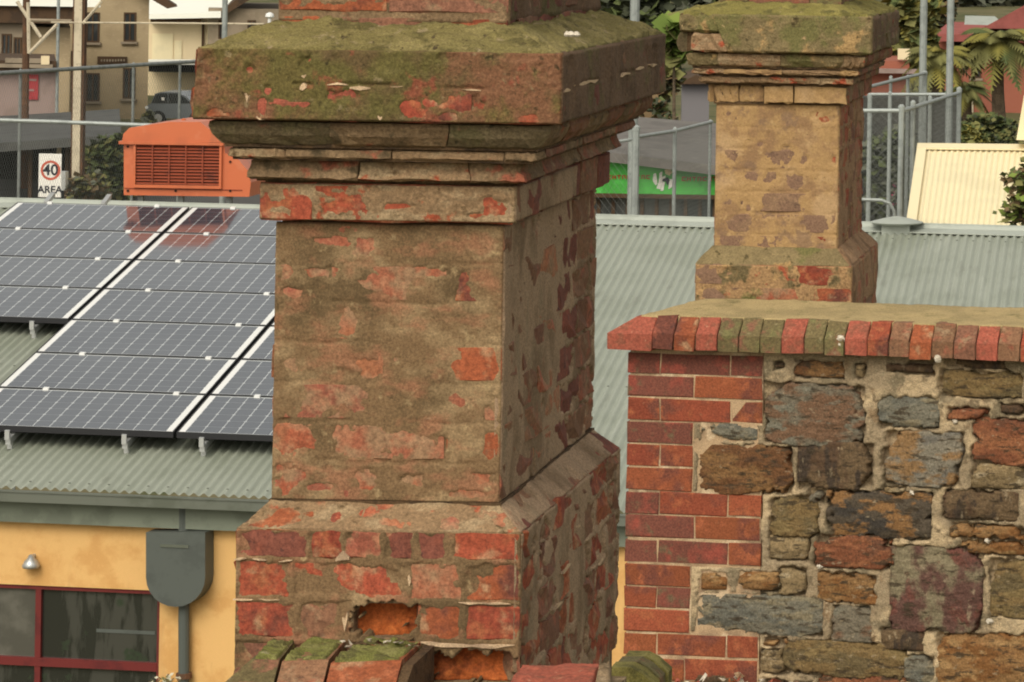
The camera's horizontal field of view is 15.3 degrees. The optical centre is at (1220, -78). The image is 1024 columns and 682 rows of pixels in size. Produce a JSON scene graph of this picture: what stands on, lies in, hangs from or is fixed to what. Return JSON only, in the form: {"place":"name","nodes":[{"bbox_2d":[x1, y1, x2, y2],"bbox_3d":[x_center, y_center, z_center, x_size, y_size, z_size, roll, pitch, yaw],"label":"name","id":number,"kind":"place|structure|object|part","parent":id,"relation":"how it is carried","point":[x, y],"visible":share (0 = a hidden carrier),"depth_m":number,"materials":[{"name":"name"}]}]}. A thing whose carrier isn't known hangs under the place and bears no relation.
{"place":"outdoors","nodes":[
{"label":"outdoors","id":0,"kind":"place"},
{"bbox_2d":[0,179,903,216],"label":"road","id":1,"kind":"structure","parent":0,"point":[254,199],"depth_m":109.84,"materials":[{"name":"grey asphalt"}]},
{"bbox_2d":[16,0,58,188],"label":"steel mast","id":2,"kind":"object","parent":1,"relation":"on","point":[27,49],"visible":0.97,"depth_m":111.90,"materials":[{"name":"metal"}]},
{"bbox_2d":[55,0,59,112],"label":"steel pole","id":3,"kind":"object","parent":1,"relation":"on","point":[57,49],"visible":0.48,"depth_m":117.96,"materials":[{"name":"grey metal"}]},
{"bbox_2d":[85,132,136,200],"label":"shrub","id":4,"kind":"object","parent":1,"relation":"on","point":[94,151],"visible":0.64,"depth_m":98.69,"materials":[{"name":"green plant"}]},
{"bbox_2d":[640,94,678,119],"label":"bush","id":5,"kind":"object","parent":1,"relation":"on","point":[658,109],"visible":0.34,"depth_m":117.79,"materials":[{"name":"green plant"}]},
{"bbox_2d":[651,8,692,119],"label":"tree","id":6,"kind":"object","parent":1,"relation":"on","point":[667,23],"visible":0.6,"depth_m":99.76,"materials":[{"name":"green plant"}]},
{"bbox_2d":[658,64,686,104],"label":"bush","id":7,"kind":"object","parent":1,"relation":"on","point":[680,74],"visible":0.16,"depth_m":121.58,"materials":[{"name":"green plant"}]},
{"bbox_2d":[0,0,1023,513],"bbox_3d":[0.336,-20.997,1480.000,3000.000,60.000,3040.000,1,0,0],"label":"ground","id":8,"kind":"structure","parent":0,"point":[998,12],"depth_m":149.69,"materials":[{"name":"grey"}]},
{"bbox_2d":[0,53,55,115],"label":"shop","id":9,"kind":"structure","parent":8,"relation":"on","point":[10,61],"depth_m":118.00},
{"bbox_2d":[0,0,99,112],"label":"brick house","id":10,"kind":"structure","parent":8,"relation":"on","point":[11,19],"depth_m":127.60,"materials":[{"name":"beige paint"}]},
{"bbox_2d":[1,34,11,52],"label":"window","id":11,"kind":"structure","parent":10,"relation":"in","point":[6,41],"depth_m":127.56,"materials":[{"name":"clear glass"}]},
{"bbox_2d":[13,37,21,53],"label":"window","id":12,"kind":"structure","parent":10,"relation":"in","point":[17,41],"depth_m":127.53,"materials":[{"name":"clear glass"}]},
{"bbox_2d":[37,153,62,196],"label":"speed sign","id":13,"kind":"object","parent":8,"relation":"on","point":[50,188],"visible":0.82,"depth_m":95.00,"materials":[{"name":"white metal"}]},
{"bbox_2d":[0,109,120,198],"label":"chain-link fence","id":14,"kind":"object","parent":8,"relation":"on","point":[55,147],"visible":0.35,"depth_m":107.07,"materials":[{"name":"grey metal"}]},
{"bbox_2d":[30,0,102,191],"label":"utility pole","id":15,"kind":"object","parent":8,"relation":"on","point":[79,48],"visible":0.59,"depth_m":96.90,"materials":[{"name":"timber"},{"name":"steel"}]},
{"bbox_2d":[0,118,152,126],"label":"chain link fence","id":16,"kind":"object","parent":8,"relation":"on","point":[71,122],"visible":0.3,"depth_m":45.98,"materials":[{"name":"grey metal"}]},
{"bbox_2d":[65,169,112,199],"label":"plant","id":17,"kind":"object","parent":8,"relation":"on","point":[86,187],"visible":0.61,"depth_m":92.81,"materials":[{"name":"green plant"}]},
{"bbox_2d":[0,60,200,489],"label":"chain link fence","id":18,"kind":"object","parent":8,"relation":"on","point":[133,65],"visible":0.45,"depth_m":57.36,"materials":[{"name":"metal"}]},
{"bbox_2d":[69,0,176,118],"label":"brick house","id":19,"kind":"structure","parent":8,"relation":"on","point":[108,44],"depth_m":140.00,"materials":[{"name":"beige paint"}]},
{"bbox_2d":[86,73,100,103],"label":"window","id":20,"kind":"structure","parent":19,"relation":"in","point":[94,77],"depth_m":140.00,"materials":[{"name":"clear glass"}]},
{"bbox_2d":[87,12,100,44],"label":"window","id":21,"kind":"structure","parent":19,"relation":"in","point":[93,29],"depth_m":140.00,"materials":[{"name":"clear glass"}]},
{"bbox_2d":[120,68,136,100],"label":"window","id":22,"kind":"structure","parent":19,"relation":"in","point":[126,71],"depth_m":139.96,"materials":[{"name":"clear glass"}]},
{"bbox_2d":[121,12,137,43],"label":"window","id":23,"kind":"structure","parent":19,"relation":"in","point":[129,34],"depth_m":139.96,"materials":[{"name":"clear glass"}]},
{"bbox_2d":[140,109,157,122],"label":"bush","id":24,"kind":"object","parent":8,"relation":"on","point":[152,118],"visible":0.61,"depth_m":131.79,"materials":[{"name":"green plant"}]},
{"bbox_2d":[51,12,273,24],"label":"rail pipe","id":25,"kind":"object","parent":8,"relation":"on","point":[269,15],"visible":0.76,"depth_m":74.98,"materials":[{"name":"metal"}]},
{"bbox_2d":[152,673,180,681],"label":"weed","id":26,"kind":"object","parent":8,"relation":"on","point":[168,677],"visible":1,"depth_m":23.73,"materials":[{"name":"beige plant"}]},
{"bbox_2d":[145,90,191,121],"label":"parked car","id":27,"kind":"object","parent":8,"relation":"on","point":[174,103],"visible":0.45,"depth_m":138.00,"materials":[{"name":"paint"}]},
{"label":"side window","id":28,"kind":"part","parent":27,"relation":"part of","materials":[{"name":"black glass"}]},
{"bbox_2d":[148,0,278,94],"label":"brick house","id":29,"kind":"structure","parent":8,"relation":"on","point":[172,42],"depth_m":151.96,"materials":[{"name":"cream painted brick"},{"name":"glass"}]},
{"bbox_2d":[152,33,181,58],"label":"door panel","id":30,"kind":"structure","parent":29,"relation":"in","point":[162,44],"depth_m":151.96,"materials":[{"name":"beige metal"}]},
{"bbox_2d":[216,20,221,40],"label":"window","id":31,"kind":"structure","parent":29,"relation":"in","point":[219,21],"depth_m":151.33,"materials":[{"name":"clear glass"}]},
{"bbox_2d":[247,20,255,28],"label":"window","id":32,"kind":"structure","parent":29,"relation":"in","point":[248,21],"depth_m":151.33,"materials":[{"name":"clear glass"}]},
{"bbox_2d":[219,0,227,202],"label":"steel pole","id":33,"kind":"object","parent":8,"relation":"on","point":[224,35],"depth_m":61.96,"materials":[{"name":"grey metal"}]},
{"bbox_2d":[226,636,433,681],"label":"brick parapet","id":34,"kind":"structure","parent":8,"relation":"on","point":[367,659],"depth_m":7.63,"materials":[{"name":"red brick"}]},
{"bbox_2d":[190,0,665,681],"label":"brick chimney","id":35,"kind":"object","parent":8,"relation":"on","point":[430,174],"visible":0.98,"depth_m":7.90,"materials":[{"name":"brown brick"}]},
{"bbox_2d":[0,197,1023,681],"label":"yellow building","id":36,"kind":"structure","parent":8,"relation":"on","point":[106,587],"depth_m":26.93,"materials":[{"name":"metal"}]},
{"bbox_2d":[4,430,21,448],"bbox_3d":[-9.226,3.362,31.201,0.040,1.229,7.068,1,0,-1],"label":"panel rail","id":37,"kind":"object","parent":36,"relation":"on","point":[10,438],"visible":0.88,"depth_m":27.74,"materials":[{"name":"metal"}]},
{"bbox_2d":[71,288,274,328],"bbox_3d":[-8.801,3.274,31.172,1.879,0.214,0.973,1,0,8],"label":"solar panel","id":38,"kind":"object","parent":37,"relation":"on","point":[151,305],"visible":0.8,"depth_m":31.14,"materials":[{"name":"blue glass"}]},
{"bbox_2d":[136,232,275,263],"bbox_3d":[-8.844,2.955,33.144,1.879,0.214,0.973,1,0,8],"label":"solar panel","id":39,"kind":"object","parent":37,"relation":"on","point":[223,248],"visible":0.54,"depth_m":33.14,"materials":[{"name":"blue glass"}]},
{"bbox_2d":[29,321,45,337],"bbox_3d":[-10.001,3.111,32.785,0.040,0.751,4.109,1,0,-1],"label":"panel rail","id":40,"kind":"object","parent":36,"relation":"on","point":[34,328],"visible":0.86,"depth_m":30.80,"materials":[{"name":"metal"}]},
{"bbox_2d":[0,285,100,323],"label":"solar panel","id":41,"kind":"object","parent":40,"relation":"on","point":[54,305],"visible":1,"depth_m":31.33,"materials":[{"name":"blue glass"}]},
{"bbox_2d":[0,256,131,290],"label":"solar panel","id":42,"kind":"object","parent":40,"relation":"on","point":[98,273],"visible":1,"depth_m":32.37,"materials":[{"name":"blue glass"}]},
{"bbox_2d":[0,227,161,261],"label":"solar panel","id":43,"kind":"object","parent":40,"relation":"on","point":[124,245],"visible":1,"depth_m":33.37,"materials":[{"name":"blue glass"}]},
{"bbox_2d":[0,201,188,233],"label":"solar panel","id":44,"kind":"object","parent":40,"relation":"on","point":[92,217],"visible":1,"depth_m":34.36,"materials":[{"name":"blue glass"}]},
{"bbox_2d":[44,192,54,202],"bbox_3d":[-11.193,2.638,35.077,0.044,0.106,0.227,1,0,-1],"label":"panel rail","id":45,"kind":"object","parent":36,"relation":"on","point":[50,196],"visible":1,"depth_m":35.08,"materials":[{"name":"metal"}]},
{"bbox_2d":[0,584,159,681],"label":"window","id":46,"kind":"structure","parent":36,"relation":"in","point":[48,633],"depth_m":26.90,"materials":[{"name":"black glass"}]},
{"bbox_2d":[101,194,111,204],"bbox_3d":[-10.627,2.647,34.997,0.044,0.106,0.227,1,0,-1],"label":"panel rail","id":47,"kind":"object","parent":36,"relation":"on","point":[106,199],"visible":1,"depth_m":34.99,"materials":[{"name":"metal"}]},
{"bbox_2d":[121,434,137,452],"bbox_3d":[-8.305,3.377,31.072,0.040,1.229,7.068,1,0,-1],"label":"panel rail","id":48,"kind":"object","parent":36,"relation":"on","point":[127,441],"visible":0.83,"depth_m":27.59,"materials":[{"name":"metal"}]},
{"bbox_2d":[0,387,205,437],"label":"solar panel","id":49,"kind":"object","parent":48,"relation":"on","point":[86,412],"visible":1,"depth_m":28.14,"materials":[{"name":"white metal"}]},
{"bbox_2d":[0,352,236,397],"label":"solar panel","id":50,"kind":"object","parent":48,"relation":"on","point":[206,375],"visible":1,"depth_m":29.18,"materials":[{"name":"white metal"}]},
{"bbox_2d":[36,319,265,361],"bbox_3d":[-8.780,3.434,30.186,1.879,0.214,0.973,1,0,8],"label":"solar panel","id":51,"kind":"object","parent":48,"relation":"on","point":[237,341],"visible":1,"depth_m":30.16,"materials":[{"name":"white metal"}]},
{"bbox_2d":[104,259,274,293],"bbox_3d":[-8.822,3.115,32.158,1.879,0.214,0.973,1,0,8],"label":"solar panel","id":52,"kind":"object","parent":48,"relation":"on","point":[177,275],"visible":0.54,"depth_m":32.14,"materials":[{"name":"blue glass"}]},
{"bbox_2d":[165,206,276,235],"bbox_3d":[-8.865,2.795,34.130,1.879,0.214,0.973,1,0,8],"label":"solar panel","id":53,"kind":"object","parent":48,"relation":"on","point":[232,220],"visible":0.51,"depth_m":34.10,"materials":[{"name":"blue glass"}]},
{"bbox_2d":[119,117,264,203],"bbox_3d":[-10.040,2.403,36.150,1.274,0.976,1.200,1,0,0],"label":"evaporative cooler","id":54,"kind":"object","parent":36,"relation":"on","point":[181,158],"visible":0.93,"depth_m":35.59,"materials":[{"name":"orange plastic"}]},
{"bbox_2d":[199,437,214,455],"bbox_3d":[-7.701,3.386,30.987,0.040,1.229,7.068,1,0,-1],"label":"panel rail","id":55,"kind":"object","parent":36,"relation":"on","point":[204,444],"visible":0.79,"depth_m":27.50,"materials":[{"name":"metal"}]},
{"bbox_2d":[176,394,272,441],"bbox_3d":[-7.006,3.781,27.971,1.879,0.214,0.973,1,0,8],"label":"solar panel","id":56,"kind":"object","parent":55,"relation":"on","point":[227,417],"visible":0.46,"depth_m":27.90,"materials":[{"name":"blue glass"}]},
{"bbox_2d":[210,359,273,396],"bbox_3d":[-7.028,3.621,28.957,1.879,0.214,0.973,1,0,8],"label":"solar panel","id":57,"kind":"object","parent":55,"relation":"on","point":[244,377],"visible":0.34,"depth_m":28.95,"materials":[{"name":"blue glass"}]},
{"bbox_2d":[241,326,273,359],"bbox_3d":[-7.049,3.462,29.943,1.879,0.214,0.973,1,0,8],"label":"solar panel","id":58,"kind":"object","parent":55,"relation":"on","point":[261,347],"visible":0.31,"depth_m":29.87,"materials":[{"name":"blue glass"}]},
{"bbox_2d":[870,216,922,234],"bbox_3d":[-3.024,2.894,34.290,0.500,0.302,0.500,1,0,0],"label":"roof vent","id":59,"kind":"object","parent":36,"relation":"on","point":[897,225],"visible":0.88,"depth_m":34.17,"materials":[{"name":"metal"}]},
{"bbox_2d":[511,661,626,681],"bbox_3d":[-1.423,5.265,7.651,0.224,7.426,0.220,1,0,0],"label":"loose brick","id":60,"kind":"object","parent":8,"relation":"on","point":[574,672],"visible":1,"depth_m":7.66,"materials":[{"name":"red brick"}]},
{"bbox_2d":[596,138,631,213],"bbox_3d":[-8.404,5.768,46.940,0.212,6.196,2.787,1,0,-44],"label":"chain link fence","id":61,"kind":"object","parent":8,"relation":"on","point":[625,140],"visible":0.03,"depth_m":46.15,"materials":[{"name":"metal"}]},
{"bbox_2d":[627,0,639,214],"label":"steel pole","id":62,"kind":"object","parent":8,"relation":"on","point":[634,10],"visible":0.24,"depth_m":57.94,"materials":[{"name":"grey metal"}]},
{"bbox_2d":[599,0,675,28],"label":"tree","id":63,"kind":"object","parent":8,"relation":"on","point":[650,10],"visible":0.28,"depth_m":168.86,"materials":[{"name":"green plant"}]},
{"bbox_2d":[612,650,671,681],"bbox_3d":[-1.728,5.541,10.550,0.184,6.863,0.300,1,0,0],"label":"coping end","id":64,"kind":"object","parent":8,"relation":"on","point":[640,666],"visible":0.95,"depth_m":10.49,"materials":[{"name":"green brick"}]},
{"bbox_2d":[631,119,712,216],"bbox_3d":[-7.367,5.708,49.486,0.136,6.350,7.078,1,0,0],"label":"chain link fence","id":65,"kind":"object","parent":8,"relation":"on","point":[636,142],"visible":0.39,"depth_m":48.98,"materials":[{"name":"metal"}]},
{"bbox_2d":[660,0,718,12],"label":"tree","id":66,"kind":"object","parent":8,"relation":"on","point":[680,5],"visible":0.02,"depth_m":211.27,"materials":[{"name":"green plant"}]},
{"bbox_2d":[681,69,708,121],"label":"brick house","id":67,"kind":"structure","parent":8,"relation":"on","point":[694,100],"depth_m":128.00,"materials":[{"name":"grey"}]},
{"bbox_2d":[594,117,873,220],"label":"shop","id":68,"kind":"structure","parent":8,"relation":"on","point":[648,125],"depth_m":84.18,"materials":[{"name":"green glass"}]},
{"bbox_2d":[862,198,895,215],"bbox_3d":[-4.207,3.527,45.000,0.488,0.310,0.044,1,0,0],"label":"bent pipe","id":69,"kind":"object","parent":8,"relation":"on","point":[883,201],"visible":0.61,"depth_m":44.98,"materials":[{"name":"white metal"}]},
{"bbox_2d":[864,48,916,95],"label":"brick house","id":70,"kind":"structure","parent":8,"relation":"on","point":[893,65],"depth_m":132.00,"materials":[{"name":"red brick"}]},
{"bbox_2d":[861,124,926,219],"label":"bush","id":71,"kind":"object","parent":8,"relation":"on","point":[881,168],"visible":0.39,"depth_m":77.70,"materials":[{"name":"green plant"}]},
{"bbox_2d":[885,179,903,207],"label":"plant","id":72,"kind":"object","parent":8,"relation":"on","point":[894,198],"visible":0.4,"depth_m":69.98,"materials":[{"name":"green plant"}]},
{"bbox_2d":[862,71,927,220],"bbox_3d":[-5.692,5.766,63.021,0.098,6.288,6.086,1,0,6],"label":"chain link fence","id":73,"kind":"object","parent":8,"relation":"on","point":[907,83],"visible":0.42,"depth_m":63.65,"materials":[{"name":"metal"}]},
{"bbox_2d":[863,96,956,167],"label":"dark fence","id":74,"kind":"object","parent":8,"relation":"on","point":[940,116],"depth_m":112.00,"materials":[{"name":"black metal"}]},
{"bbox_2d":[866,91,955,220],"bbox_3d":[-4.427,5.660,52.000,1.254,6.540,0.078,1,0,0],"label":"chain link fence","id":75,"kind":"object","parent":8,"relation":"on","point":[889,94],"visible":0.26,"depth_m":51.98,"materials":[{"name":"metal"}]},
{"bbox_2d":[861,87,961,216],"bbox_3d":[-3.962,5.554,47.005,0.538,6.766,6.094,1,0,3],"label":"chain link fence","id":76,"kind":"object","parent":8,"relation":"on","point":[901,109],"visible":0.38,"depth_m":44.97,"materials":[{"name":"metal"}]},
{"bbox_2d":[881,0,946,91],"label":"tree","id":77,"kind":"object","parent":8,"relation":"on","point":[909,24],"visible":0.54,"depth_m":137.31,"materials":[{"name":"green plant"}]},
{"bbox_2d":[918,0,927,142],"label":"steel pole","id":78,"kind":"object","parent":8,"relation":"on","point":[923,39],"depth_m":66.14,"materials":[{"name":"grey metal"}]},
{"bbox_2d":[901,45,977,98],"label":"palm tree","id":79,"kind":"object","parent":8,"relation":"on","point":[936,63],"visible":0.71,"depth_m":127.39,"materials":[{"name":"green plant"}]},
{"bbox_2d":[931,0,959,28],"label":"tree","id":80,"kind":"object","parent":8,"relation":"on","point":[941,23],"visible":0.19,"depth_m":174.38,"materials":[{"name":"green plant"}]},
{"bbox_2d":[945,0,953,142],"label":"steel pole","id":81,"kind":"object","parent":8,"relation":"on","point":[950,47],"depth_m":49.96,"materials":[{"name":"grey metal"}]},
{"bbox_2d":[945,81,993,120],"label":"palm tree","id":82,"kind":"object","parent":8,"relation":"on","point":[976,90],"visible":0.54,"depth_m":131.61,"materials":[{"name":"green plant"}]},
{"bbox_2d":[961,120,990,143],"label":"plant","id":83,"kind":"object","parent":8,"relation":"on","point":[971,132],"visible":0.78,"depth_m":111.86,"materials":[{"name":"green plant"}]},
{"bbox_2d":[937,6,1023,112],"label":"brick house","id":84,"kind":"structure","parent":8,"relation":"on","point":[1013,96],"depth_m":150.00,"materials":[{"name":"brick"}]},
{"bbox_2d":[970,67,982,80],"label":"window","id":85,"kind":"structure","parent":84,"relation":"in","point":[977,78],"depth_m":149.94,"materials":[{"name":"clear glass"}]},
{"bbox_2d":[957,27,1023,117],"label":"palm tree","id":86,"kind":"object","parent":8,"relation":"on","point":[1002,49],"visible":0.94,"depth_m":138.14,"materials":[{"name":"green plant"}]},
{"bbox_2d":[958,0,1023,6],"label":"tree","id":87,"kind":"object","parent":8,"relation":"on","point":[983,3],"visible":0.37,"depth_m":236.91,"materials":[{"name":"green plant"}]},
{"bbox_2d":[961,111,1022,143],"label":"hedge","id":88,"kind":"object","parent":8,"relation":"on","point":[999,129],"visible":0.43,"depth_m":119.55,"materials":[{"name":"green plant"}]},
{"bbox_2d":[992,157,1023,225],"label":"shrub","id":89,"kind":"object","parent":8,"relation":"on","point":[1015,205],"visible":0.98,"depth_m":38.49,"materials":[{"name":"green plant"}]},
{"bbox_2d":[607,298,1023,681],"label":"stone wall","id":90,"kind":"structure","parent":0,"point":[823,491],"depth_m":13.59,"materials":[{"name":"stone"}]},
{"bbox_2d":[676,0,899,302],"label":"brick chimney","id":91,"kind":"object","parent":90,"relation":"on","point":[789,82],"visible":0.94,"depth_m":14.24,"materials":[{"name":"brown brick"}]},
{"bbox_2d":[907,98,1023,225],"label":"steel shed","id":92,"kind":"structure","parent":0,"point":[957,183],"depth_m":42.48,"materials":[{"name":"beige metal"}]}
]}

